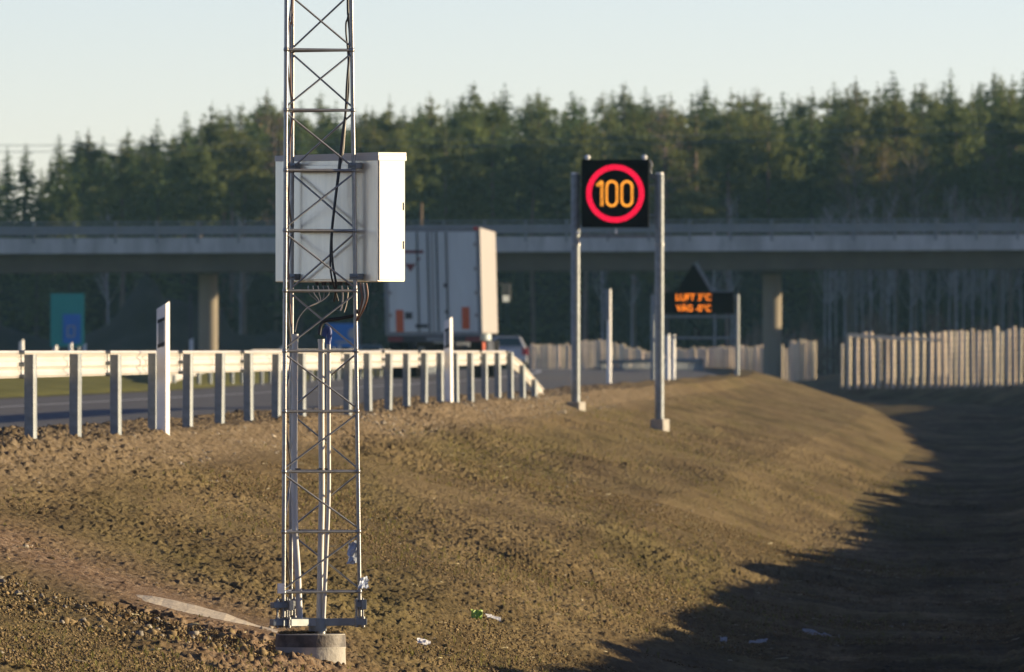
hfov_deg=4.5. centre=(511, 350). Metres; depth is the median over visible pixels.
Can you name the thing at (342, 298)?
cabinet wire
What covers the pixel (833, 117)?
spruce tree
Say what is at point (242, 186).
pine tree
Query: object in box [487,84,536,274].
spruce tree
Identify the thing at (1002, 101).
pine tree
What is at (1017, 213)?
pine tree
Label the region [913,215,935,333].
birch tree
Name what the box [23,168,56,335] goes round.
spruce tree
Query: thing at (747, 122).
spruce tree
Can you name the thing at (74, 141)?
spruce tree
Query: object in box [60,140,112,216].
pine tree
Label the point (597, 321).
pine tree
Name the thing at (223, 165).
pine tree
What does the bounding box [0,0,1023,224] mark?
sky
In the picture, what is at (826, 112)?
pine tree
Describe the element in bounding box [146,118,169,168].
spruce tree
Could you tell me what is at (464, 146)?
power line
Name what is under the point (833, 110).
pine tree
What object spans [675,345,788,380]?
pole fence
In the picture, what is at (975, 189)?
spruce tree
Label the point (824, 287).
birch tree
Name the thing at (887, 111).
pine tree
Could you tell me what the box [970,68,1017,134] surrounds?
pine tree
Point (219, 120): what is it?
pine tree
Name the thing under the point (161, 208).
spruce tree
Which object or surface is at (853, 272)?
birch tree
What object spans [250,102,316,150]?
pine tree
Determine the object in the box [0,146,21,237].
spruce tree
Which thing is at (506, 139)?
spruce tree
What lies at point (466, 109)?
pine tree
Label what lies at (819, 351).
bare brush
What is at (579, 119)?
spruce tree
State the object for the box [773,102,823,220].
pine tree
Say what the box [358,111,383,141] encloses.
pine tree
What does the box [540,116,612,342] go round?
pine tree
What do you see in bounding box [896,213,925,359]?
birch tree
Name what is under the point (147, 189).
pine tree
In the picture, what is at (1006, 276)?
birch tree
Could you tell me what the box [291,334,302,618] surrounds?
cable conduit
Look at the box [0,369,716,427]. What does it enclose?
road
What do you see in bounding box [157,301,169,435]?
marker post
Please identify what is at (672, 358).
marker post
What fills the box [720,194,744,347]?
birch tree
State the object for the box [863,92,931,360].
pine tree
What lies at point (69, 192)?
spruce tree
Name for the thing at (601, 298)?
birch tree
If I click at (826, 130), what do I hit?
spruce tree
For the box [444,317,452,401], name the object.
marker post
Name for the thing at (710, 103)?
spruce tree
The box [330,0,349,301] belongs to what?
signal cable
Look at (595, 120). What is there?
spruce tree
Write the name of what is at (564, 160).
spruce tree
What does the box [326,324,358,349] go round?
blue sign
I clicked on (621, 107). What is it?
pine tree
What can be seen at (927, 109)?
pine tree
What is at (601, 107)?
pine tree
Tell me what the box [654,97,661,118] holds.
spruce tree
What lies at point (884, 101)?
spruce tree
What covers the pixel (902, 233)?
pine tree
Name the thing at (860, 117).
pine tree
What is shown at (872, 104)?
pine tree
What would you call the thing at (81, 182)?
spruce tree
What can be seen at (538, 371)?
road edge line
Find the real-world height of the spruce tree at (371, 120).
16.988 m
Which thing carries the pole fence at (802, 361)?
on the ground at (820, 431)
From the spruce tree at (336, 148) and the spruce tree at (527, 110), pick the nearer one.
the spruce tree at (336, 148)
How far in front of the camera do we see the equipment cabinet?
60.08 m
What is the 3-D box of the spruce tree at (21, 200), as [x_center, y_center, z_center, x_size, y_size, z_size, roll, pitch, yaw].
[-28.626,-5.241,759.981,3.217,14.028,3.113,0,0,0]
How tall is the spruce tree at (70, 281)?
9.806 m
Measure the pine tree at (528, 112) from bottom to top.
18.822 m
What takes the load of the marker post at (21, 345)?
on the grass verge at (46, 386)
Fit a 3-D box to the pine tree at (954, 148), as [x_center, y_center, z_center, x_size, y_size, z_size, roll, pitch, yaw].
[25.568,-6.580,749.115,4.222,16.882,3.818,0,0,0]
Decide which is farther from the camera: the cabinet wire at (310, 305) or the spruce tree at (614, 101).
the spruce tree at (614, 101)
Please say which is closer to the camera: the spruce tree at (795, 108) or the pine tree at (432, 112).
the spruce tree at (795, 108)
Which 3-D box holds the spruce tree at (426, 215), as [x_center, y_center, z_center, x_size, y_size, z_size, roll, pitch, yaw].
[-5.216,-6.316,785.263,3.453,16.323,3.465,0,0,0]
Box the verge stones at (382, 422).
[14,389,615,484]
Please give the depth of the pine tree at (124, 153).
824.96 m
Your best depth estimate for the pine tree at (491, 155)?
747.92 m
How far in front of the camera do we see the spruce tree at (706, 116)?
844.13 m
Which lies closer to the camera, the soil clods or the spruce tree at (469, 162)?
the soil clods
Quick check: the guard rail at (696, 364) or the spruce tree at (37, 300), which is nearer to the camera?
the guard rail at (696, 364)
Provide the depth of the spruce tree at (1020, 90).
835.99 m
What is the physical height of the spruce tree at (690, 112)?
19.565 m
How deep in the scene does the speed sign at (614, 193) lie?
174.92 m
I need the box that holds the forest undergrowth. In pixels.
[0,233,1023,373]
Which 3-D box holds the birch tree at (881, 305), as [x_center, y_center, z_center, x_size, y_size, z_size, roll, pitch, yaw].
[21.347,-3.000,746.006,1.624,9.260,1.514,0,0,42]
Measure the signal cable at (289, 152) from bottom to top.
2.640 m
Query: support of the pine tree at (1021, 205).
on the ground at (820, 431)
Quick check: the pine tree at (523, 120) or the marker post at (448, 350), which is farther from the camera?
the pine tree at (523, 120)
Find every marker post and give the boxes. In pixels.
[19,340,23,349]
[69,342,72,350]
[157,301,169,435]
[189,338,193,350]
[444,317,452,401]
[604,289,610,382]
[666,334,669,379]
[671,335,674,378]
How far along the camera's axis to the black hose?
60.00 m
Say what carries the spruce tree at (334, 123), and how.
on the ground at (820, 431)
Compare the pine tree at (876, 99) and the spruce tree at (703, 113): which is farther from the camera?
the pine tree at (876, 99)
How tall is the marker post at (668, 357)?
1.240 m
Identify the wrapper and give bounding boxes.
[471,609,482,619]
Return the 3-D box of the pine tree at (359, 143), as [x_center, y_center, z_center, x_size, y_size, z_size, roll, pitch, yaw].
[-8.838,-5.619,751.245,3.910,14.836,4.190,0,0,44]
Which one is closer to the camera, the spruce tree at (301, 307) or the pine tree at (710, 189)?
the spruce tree at (301, 307)
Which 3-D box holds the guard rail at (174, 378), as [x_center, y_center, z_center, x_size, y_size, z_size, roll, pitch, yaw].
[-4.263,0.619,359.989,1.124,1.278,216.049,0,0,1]
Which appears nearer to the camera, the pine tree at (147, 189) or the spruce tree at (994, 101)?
the pine tree at (147, 189)
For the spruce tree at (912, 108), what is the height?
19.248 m
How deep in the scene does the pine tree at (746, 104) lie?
931.18 m
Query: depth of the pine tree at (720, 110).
928.80 m
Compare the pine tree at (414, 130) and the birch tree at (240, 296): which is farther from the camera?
the pine tree at (414, 130)
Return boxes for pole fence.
[529,339,665,368]
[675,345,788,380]
[789,339,815,381]
[847,326,1023,388]
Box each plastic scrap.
[357,576,368,589]
[486,614,500,620]
[720,637,726,641]
[749,638,767,642]
[802,628,830,635]
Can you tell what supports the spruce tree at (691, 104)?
on the ground at (820, 431)
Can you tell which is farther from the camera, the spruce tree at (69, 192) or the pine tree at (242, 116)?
the pine tree at (242, 116)
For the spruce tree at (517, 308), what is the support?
on the ground at (820, 431)
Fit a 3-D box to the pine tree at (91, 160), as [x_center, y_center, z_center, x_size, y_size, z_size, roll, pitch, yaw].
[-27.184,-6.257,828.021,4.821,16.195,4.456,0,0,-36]
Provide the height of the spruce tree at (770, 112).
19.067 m
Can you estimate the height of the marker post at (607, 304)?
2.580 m
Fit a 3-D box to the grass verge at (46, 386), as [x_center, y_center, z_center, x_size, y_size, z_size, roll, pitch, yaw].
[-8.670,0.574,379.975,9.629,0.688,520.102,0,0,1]
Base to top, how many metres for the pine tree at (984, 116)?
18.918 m
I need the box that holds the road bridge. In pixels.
[0,218,1023,378]
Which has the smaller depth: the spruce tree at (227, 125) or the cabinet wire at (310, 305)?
the cabinet wire at (310, 305)
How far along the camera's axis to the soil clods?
83.41 m
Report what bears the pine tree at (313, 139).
on the ground at (820, 431)
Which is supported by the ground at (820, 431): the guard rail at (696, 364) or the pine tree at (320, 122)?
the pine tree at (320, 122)
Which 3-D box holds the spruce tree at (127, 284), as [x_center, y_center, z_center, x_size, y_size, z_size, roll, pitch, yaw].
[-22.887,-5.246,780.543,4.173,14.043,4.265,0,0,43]
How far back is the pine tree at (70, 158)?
872.15 m
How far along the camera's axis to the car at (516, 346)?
560.22 m
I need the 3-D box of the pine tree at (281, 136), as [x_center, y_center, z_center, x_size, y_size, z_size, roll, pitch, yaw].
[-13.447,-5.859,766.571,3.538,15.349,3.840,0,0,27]
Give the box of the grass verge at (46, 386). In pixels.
[0,368,382,397]
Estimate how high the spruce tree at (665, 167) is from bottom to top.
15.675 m
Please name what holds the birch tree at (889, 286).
on the ground at (820, 431)
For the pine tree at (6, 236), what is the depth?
758.61 m
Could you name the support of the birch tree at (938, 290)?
on the ground at (820, 431)
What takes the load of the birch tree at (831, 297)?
on the ground at (820, 431)
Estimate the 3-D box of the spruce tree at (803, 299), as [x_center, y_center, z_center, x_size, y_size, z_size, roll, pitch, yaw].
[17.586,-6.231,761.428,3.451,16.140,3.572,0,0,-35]
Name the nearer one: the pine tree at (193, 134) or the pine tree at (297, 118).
the pine tree at (193, 134)
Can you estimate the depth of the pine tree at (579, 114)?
867.95 m
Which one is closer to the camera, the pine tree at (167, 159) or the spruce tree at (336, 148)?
the spruce tree at (336, 148)
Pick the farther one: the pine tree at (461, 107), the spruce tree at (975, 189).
the pine tree at (461, 107)
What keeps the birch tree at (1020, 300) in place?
on the ground at (820, 431)
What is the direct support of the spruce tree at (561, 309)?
on the ground at (820, 431)
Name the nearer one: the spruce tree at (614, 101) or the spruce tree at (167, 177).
the spruce tree at (167, 177)
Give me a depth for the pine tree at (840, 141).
747.04 m
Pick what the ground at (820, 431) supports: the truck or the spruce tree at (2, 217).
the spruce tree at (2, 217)
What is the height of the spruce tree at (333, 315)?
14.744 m
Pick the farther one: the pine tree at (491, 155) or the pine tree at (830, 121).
the pine tree at (830, 121)
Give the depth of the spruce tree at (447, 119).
824.99 m
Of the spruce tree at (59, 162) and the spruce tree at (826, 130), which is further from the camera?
the spruce tree at (826, 130)
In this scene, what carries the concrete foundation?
on the ground at (820, 431)
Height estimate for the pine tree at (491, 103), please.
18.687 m
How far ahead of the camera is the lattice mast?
59.97 m
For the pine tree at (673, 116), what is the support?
on the ground at (820, 431)
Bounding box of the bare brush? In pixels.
[733,302,1023,374]
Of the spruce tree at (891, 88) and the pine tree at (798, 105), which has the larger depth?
the pine tree at (798, 105)
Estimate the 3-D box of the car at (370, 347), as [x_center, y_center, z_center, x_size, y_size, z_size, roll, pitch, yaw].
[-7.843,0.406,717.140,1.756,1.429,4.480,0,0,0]
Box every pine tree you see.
[0,219,19,324]
[42,212,63,237]
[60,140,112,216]
[63,127,114,278]
[63,138,98,167]
[77,170,132,325]
[89,154,154,307]
[99,137,148,287]
[107,128,141,164]
[113,157,177,237]
[116,134,160,290]
[126,132,177,236]
[149,148,177,177]
[153,130,177,204]
[164,141,208,292]
[172,138,229,237]
[173,115,208,154]
[189,122,267,309]
[190,101,236,237]
[198,123,258,331]
[207,108,228,132]
[217,128,275,333]
[219,103,266,223]
[241,122,283,313]
[249,88,283,129]
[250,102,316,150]
[253,108,288,278]
[263,127,311,332]
[294,113,313,133]
[294,113,321,154]
[310,91,334,154]
[311,107,340,147]
[336,104,373,145]
[338,127,378,348]
[345,109,360,140]
[345,123,391,344]
[348,107,381,133]
[357,120,389,324]
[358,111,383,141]
[373,94,410,210]
[374,121,425,210]
[405,119,456,224]
[405,121,489,223]
[407,91,443,213]
[407,108,418,222]
[418,102,445,125]
[437,102,511,223]
[440,81,512,223]
[446,93,471,131]
[449,94,468,119]
[455,121,525,339]
[484,93,535,212]
[499,117,566,345]
[508,88,566,213]
[515,96,541,138]
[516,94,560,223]
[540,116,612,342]
[555,95,596,133]
[558,106,570,124]
[569,117,623,339]
[580,90,630,319]
[580,108,628,341]
[603,106,663,348]
[609,81,653,290]
[616,96,627,121]
[622,98,683,283]
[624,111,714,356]
[630,130,683,293]
[649,109,711,339]
[652,92,687,142]
[667,108,735,347]
[698,112,760,346]
[699,89,764,235]
[701,96,724,134]
[708,93,780,173]
[718,92,744,121]
[720,105,789,345]
[729,113,811,272]
[735,86,774,154]
[735,93,767,125]
[759,97,837,233]
[770,87,864,232]
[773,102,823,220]
[788,94,808,121]
[807,112,886,371]
[813,91,831,120]
[817,77,887,210]
[820,92,851,130]
[821,101,877,332]
[822,97,897,333]
[861,91,934,332]
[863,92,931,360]
[864,81,882,114]
[865,90,881,114]
[876,94,931,361]
[894,109,967,357]
[904,79,958,315]
[905,84,927,111]
[914,89,964,341]
[917,92,988,340]
[947,98,967,232]
[958,84,991,233]
[960,92,1023,333]
[967,94,1023,347]
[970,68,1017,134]
[980,92,1023,318]
[981,75,1022,133]
[995,76,1010,102]
[1007,133,1023,221]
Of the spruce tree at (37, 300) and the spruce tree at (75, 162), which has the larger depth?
the spruce tree at (75, 162)
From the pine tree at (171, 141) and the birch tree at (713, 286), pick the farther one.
the pine tree at (171, 141)
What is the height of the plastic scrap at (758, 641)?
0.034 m
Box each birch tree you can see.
[94,201,119,324]
[130,225,149,287]
[228,212,255,333]
[253,110,297,331]
[585,233,609,340]
[617,233,647,348]
[643,96,698,235]
[707,219,726,346]
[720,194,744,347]
[810,213,833,373]
[815,202,842,373]
[823,221,846,369]
[824,136,880,369]
[828,203,855,369]
[840,194,871,340]
[850,211,872,369]
[856,142,906,365]
[858,194,884,331]
[866,232,897,331]
[877,202,900,365]
[880,186,906,336]
[884,125,948,362]
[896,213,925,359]
[902,190,938,330]
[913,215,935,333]
[925,206,948,332]
[965,124,1023,343]
[984,207,1014,343]
[996,189,1023,293]
[1013,217,1023,327]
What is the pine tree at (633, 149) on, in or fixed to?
on the ground at (820, 431)
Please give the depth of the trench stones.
59.74 m
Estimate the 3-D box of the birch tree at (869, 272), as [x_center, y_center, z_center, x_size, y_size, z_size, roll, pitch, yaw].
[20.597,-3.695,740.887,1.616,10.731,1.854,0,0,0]
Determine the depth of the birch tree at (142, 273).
748.17 m
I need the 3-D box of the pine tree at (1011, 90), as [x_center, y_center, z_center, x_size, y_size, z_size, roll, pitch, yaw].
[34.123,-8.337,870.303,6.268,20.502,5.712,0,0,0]
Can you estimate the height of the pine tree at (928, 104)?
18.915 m
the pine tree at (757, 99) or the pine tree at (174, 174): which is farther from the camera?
the pine tree at (757, 99)
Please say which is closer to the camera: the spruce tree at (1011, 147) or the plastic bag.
the plastic bag
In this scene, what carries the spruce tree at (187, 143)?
on the ground at (820, 431)
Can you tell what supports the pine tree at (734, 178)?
on the ground at (820, 431)
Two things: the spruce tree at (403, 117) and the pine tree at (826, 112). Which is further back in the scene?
the pine tree at (826, 112)
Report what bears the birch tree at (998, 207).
on the ground at (820, 431)
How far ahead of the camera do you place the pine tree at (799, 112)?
817.20 m
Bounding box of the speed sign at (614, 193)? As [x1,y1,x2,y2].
[566,155,668,430]
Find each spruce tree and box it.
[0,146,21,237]
[0,173,16,326]
[2,143,51,338]
[6,213,63,336]
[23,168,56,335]
[35,156,66,330]
[38,211,103,338]
[43,135,77,218]
[48,150,118,330]
[49,164,90,310]
[53,131,90,217]
[64,153,95,235]
[85,136,125,287]
[98,149,162,327]
[110,131,133,286]
[124,145,194,303]
[140,145,202,292]
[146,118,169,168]
[169,113,221,289]
[178,120,219,286]
[206,106,255,309]
[216,110,251,236]
[229,97,274,321]
[254,98,277,306]
[262,120,330,334]
[265,100,317,296]
[281,131,370,349]
[312,124,366,323]
[314,106,328,146]
[317,102,350,153]
[331,116,350,151]
[361,113,379,141]
[389,105,440,224]
[405,103,438,224]
[405,113,450,224]
[418,102,464,223]
[434,99,452,220]
[447,99,500,309]
[477,101,500,275]
[482,124,561,347]
[485,116,530,368]
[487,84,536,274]
[514,101,550,221]
[515,95,536,215]
[522,109,598,344]
[536,110,589,342]
[539,91,584,214]
[545,97,624,288]
[589,100,621,282]
[600,95,629,282]
[601,89,626,283]
[613,106,652,343]
[624,91,638,283]
[628,88,672,291]
[653,95,679,142]
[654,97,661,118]
[676,89,721,323]
[677,93,694,142]
[679,79,719,346]
[686,90,715,203]
[689,89,734,233]
[708,109,771,346]
[716,98,759,235]
[748,92,815,277]
[762,97,777,125]
[764,112,826,352]
[771,107,847,340]
[782,108,840,323]
[789,99,802,120]
[807,92,871,289]
[818,81,865,274]
[819,90,870,281]
[861,70,919,234]
[862,92,900,234]
[863,88,887,222]
[890,80,905,106]
[898,85,939,270]
[920,96,995,335]
[935,82,947,234]
[939,109,1007,349]
[940,68,961,233]
[961,87,996,281]
[980,74,1006,282]
[991,89,1023,280]
[1012,73,1023,232]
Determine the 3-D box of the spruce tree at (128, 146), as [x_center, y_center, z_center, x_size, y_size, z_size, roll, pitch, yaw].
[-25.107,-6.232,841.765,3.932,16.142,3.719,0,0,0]
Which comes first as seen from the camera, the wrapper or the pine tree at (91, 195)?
the wrapper
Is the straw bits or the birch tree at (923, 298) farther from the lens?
the birch tree at (923, 298)
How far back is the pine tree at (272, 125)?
818.92 m
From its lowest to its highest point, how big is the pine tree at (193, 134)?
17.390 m
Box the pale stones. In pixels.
[1,400,1017,671]
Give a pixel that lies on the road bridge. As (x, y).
(208, 261)
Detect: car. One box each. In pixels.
[358,345,382,349]
[493,336,527,368]
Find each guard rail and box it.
[0,350,543,438]
[170,350,435,383]
[599,358,703,370]
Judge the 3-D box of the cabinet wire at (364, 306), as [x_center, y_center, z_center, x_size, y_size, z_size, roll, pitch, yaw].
[-0.699,-0.225,59.936,0.017,0.178,0.103,0,0,-33]
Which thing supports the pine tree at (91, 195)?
on the ground at (820, 431)
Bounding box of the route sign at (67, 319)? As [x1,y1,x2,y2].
[51,293,83,350]
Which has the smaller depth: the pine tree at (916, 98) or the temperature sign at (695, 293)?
the temperature sign at (695, 293)
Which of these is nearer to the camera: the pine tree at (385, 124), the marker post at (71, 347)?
the marker post at (71, 347)
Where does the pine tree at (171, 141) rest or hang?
on the ground at (820, 431)
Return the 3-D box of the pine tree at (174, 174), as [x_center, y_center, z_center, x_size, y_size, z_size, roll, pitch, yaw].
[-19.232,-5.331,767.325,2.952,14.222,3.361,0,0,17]
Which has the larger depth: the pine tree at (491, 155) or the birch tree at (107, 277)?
the pine tree at (491, 155)
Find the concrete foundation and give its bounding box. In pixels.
[275,633,345,663]
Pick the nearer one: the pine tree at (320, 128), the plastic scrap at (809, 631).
the plastic scrap at (809, 631)
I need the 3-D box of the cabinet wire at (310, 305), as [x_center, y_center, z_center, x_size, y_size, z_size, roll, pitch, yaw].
[-0.957,-0.194,60.025,0.109,0.217,0.016,0,0,0]
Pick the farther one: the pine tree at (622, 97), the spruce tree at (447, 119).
the pine tree at (622, 97)
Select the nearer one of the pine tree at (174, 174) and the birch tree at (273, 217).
the birch tree at (273, 217)
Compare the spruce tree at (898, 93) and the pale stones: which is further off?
the spruce tree at (898, 93)
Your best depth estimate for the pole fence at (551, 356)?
687.07 m
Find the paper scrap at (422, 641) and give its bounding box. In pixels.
[417,638,430,645]
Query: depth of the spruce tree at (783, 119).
825.95 m
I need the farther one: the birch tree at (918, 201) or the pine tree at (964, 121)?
the pine tree at (964, 121)
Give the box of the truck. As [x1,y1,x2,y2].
[384,226,510,377]
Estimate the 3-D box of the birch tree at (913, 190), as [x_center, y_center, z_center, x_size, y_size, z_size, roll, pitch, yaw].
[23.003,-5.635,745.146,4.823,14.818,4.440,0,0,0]
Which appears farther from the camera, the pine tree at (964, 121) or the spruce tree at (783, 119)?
the pine tree at (964, 121)
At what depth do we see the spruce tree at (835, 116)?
821.63 m
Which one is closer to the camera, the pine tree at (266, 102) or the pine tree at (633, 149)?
the pine tree at (633, 149)
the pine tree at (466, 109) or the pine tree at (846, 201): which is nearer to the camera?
the pine tree at (846, 201)
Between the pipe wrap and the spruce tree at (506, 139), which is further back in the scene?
the spruce tree at (506, 139)
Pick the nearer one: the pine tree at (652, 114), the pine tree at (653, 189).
the pine tree at (653, 189)
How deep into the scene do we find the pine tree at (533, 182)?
747.89 m
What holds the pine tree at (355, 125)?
on the ground at (820, 431)
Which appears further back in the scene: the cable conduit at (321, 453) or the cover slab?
the cover slab
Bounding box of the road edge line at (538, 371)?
[3,369,541,406]
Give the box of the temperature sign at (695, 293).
[651,262,738,379]
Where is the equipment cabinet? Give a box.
[275,152,406,284]
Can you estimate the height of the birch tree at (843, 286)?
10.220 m
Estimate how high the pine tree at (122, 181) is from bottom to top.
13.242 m
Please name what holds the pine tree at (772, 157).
on the ground at (820, 431)
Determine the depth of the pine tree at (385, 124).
833.80 m
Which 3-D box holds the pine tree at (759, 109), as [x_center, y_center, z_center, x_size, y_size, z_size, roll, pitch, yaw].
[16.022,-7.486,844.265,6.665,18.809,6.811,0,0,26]
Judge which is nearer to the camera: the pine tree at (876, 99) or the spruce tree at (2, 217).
the spruce tree at (2, 217)
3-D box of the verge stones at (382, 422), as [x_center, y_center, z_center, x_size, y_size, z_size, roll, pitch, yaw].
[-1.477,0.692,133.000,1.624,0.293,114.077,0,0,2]
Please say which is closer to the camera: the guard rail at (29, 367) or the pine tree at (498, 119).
the guard rail at (29, 367)
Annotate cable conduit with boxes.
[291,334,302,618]
[316,339,324,617]
[322,344,330,617]
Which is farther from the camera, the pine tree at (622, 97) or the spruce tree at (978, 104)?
the pine tree at (622, 97)
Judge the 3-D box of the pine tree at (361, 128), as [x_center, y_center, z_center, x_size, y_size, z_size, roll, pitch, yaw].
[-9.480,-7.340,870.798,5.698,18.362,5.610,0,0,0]
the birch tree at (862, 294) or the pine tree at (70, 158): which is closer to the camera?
the birch tree at (862, 294)
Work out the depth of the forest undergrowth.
758.84 m
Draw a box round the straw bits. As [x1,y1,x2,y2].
[11,419,1018,671]
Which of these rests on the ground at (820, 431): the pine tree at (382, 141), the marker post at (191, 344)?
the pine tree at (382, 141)
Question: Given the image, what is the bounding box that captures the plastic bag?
[346,540,356,563]
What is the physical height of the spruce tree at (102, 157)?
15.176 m
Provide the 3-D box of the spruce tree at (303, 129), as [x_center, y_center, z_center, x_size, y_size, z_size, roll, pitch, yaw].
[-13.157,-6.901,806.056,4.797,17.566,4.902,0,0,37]
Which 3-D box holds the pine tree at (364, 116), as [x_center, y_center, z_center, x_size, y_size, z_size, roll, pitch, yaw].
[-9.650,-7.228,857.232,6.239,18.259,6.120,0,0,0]
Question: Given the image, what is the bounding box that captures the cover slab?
[137,595,276,632]
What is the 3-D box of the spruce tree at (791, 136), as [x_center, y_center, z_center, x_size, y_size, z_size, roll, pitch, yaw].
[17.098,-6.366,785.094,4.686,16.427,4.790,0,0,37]
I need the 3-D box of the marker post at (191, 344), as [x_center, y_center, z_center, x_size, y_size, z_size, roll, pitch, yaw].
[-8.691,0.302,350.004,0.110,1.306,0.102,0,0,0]
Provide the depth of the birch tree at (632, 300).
745.93 m
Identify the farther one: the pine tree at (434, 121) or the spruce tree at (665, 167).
the pine tree at (434, 121)
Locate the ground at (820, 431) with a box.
[0,273,1023,671]
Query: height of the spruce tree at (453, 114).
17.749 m
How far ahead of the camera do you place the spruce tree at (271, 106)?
845.18 m
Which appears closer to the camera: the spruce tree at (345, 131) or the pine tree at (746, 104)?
the spruce tree at (345, 131)
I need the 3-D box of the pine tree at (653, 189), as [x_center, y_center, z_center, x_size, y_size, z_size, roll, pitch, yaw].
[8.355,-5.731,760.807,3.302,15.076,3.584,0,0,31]
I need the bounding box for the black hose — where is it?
[318,309,358,334]
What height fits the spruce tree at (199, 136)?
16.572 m
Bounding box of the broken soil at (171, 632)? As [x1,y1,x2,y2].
[0,556,281,660]
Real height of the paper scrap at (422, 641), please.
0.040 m
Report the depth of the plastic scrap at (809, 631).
89.38 m
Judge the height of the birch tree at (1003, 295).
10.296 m
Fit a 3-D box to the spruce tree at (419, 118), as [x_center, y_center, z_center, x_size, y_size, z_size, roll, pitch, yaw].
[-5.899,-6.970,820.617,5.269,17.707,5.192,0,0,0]
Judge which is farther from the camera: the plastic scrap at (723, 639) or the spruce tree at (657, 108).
the spruce tree at (657, 108)
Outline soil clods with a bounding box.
[0,432,1023,671]
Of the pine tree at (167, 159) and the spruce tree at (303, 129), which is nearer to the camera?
the spruce tree at (303, 129)
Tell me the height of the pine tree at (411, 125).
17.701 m
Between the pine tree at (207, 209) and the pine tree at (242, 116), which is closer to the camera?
the pine tree at (207, 209)
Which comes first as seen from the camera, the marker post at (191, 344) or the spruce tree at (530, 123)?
the marker post at (191, 344)
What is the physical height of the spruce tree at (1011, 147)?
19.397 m
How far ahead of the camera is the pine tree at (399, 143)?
750.27 m
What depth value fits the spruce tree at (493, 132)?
820.41 m
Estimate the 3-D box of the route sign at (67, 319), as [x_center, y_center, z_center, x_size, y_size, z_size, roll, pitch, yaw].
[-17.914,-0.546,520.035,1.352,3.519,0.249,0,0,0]
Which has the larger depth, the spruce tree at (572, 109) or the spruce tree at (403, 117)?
the spruce tree at (572, 109)
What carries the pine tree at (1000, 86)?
on the ground at (820, 431)
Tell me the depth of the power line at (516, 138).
727.99 m
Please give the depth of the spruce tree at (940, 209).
785.85 m
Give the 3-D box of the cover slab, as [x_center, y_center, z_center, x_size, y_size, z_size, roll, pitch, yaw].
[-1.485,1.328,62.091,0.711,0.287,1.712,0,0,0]
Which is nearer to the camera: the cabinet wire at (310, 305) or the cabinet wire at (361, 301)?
the cabinet wire at (361, 301)
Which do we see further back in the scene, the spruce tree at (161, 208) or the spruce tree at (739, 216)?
the spruce tree at (739, 216)
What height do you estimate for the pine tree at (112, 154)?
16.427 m
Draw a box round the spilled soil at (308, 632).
[278,630,343,633]
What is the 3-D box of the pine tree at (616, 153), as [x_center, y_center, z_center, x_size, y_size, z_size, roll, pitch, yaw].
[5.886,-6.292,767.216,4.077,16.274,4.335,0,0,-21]
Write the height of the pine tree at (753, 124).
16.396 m
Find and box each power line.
[0,123,1023,145]
[0,131,1020,151]
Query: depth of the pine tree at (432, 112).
895.81 m
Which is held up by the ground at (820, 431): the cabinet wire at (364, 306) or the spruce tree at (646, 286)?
the spruce tree at (646, 286)
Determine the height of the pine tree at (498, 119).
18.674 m
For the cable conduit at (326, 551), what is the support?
attached to the lattice mast
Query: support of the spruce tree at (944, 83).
on the ground at (820, 431)
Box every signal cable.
[288,0,293,326]
[329,19,349,301]
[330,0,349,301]
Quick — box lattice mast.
[270,0,366,633]
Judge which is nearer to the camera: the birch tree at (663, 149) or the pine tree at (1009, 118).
the pine tree at (1009, 118)
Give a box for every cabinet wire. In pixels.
[295,286,317,330]
[295,286,329,331]
[340,286,343,310]
[356,283,362,320]
[357,283,368,320]
[359,283,365,315]
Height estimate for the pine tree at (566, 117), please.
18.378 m
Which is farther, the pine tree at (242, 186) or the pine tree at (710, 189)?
the pine tree at (710, 189)
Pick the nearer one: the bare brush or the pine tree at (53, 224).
the bare brush
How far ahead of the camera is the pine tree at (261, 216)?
784.23 m
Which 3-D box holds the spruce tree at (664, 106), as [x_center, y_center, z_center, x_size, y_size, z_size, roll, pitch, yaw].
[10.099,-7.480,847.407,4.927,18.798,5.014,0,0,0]
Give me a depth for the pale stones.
89.71 m
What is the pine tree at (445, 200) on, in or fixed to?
on the ground at (820, 431)
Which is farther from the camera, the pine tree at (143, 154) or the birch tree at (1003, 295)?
the pine tree at (143, 154)
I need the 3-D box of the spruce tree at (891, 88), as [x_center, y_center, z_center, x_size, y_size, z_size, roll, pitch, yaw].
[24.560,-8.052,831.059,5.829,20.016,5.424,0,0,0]
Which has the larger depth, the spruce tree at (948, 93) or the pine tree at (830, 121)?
the spruce tree at (948, 93)
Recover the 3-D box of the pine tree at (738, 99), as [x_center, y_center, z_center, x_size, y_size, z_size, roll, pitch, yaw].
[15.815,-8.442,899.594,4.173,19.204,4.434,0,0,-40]
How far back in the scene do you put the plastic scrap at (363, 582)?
60.00 m
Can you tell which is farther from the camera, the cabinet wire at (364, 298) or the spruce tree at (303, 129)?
the spruce tree at (303, 129)
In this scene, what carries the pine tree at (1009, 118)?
on the ground at (820, 431)
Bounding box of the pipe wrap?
[322,326,331,344]
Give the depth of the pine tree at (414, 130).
767.25 m
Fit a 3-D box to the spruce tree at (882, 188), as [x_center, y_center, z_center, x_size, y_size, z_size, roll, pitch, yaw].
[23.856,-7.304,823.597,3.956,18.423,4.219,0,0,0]
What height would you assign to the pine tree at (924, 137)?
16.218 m
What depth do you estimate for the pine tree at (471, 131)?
759.95 m
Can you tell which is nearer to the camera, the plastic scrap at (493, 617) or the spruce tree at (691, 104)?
the plastic scrap at (493, 617)
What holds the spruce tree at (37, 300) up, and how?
on the ground at (820, 431)
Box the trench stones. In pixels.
[0,544,287,650]

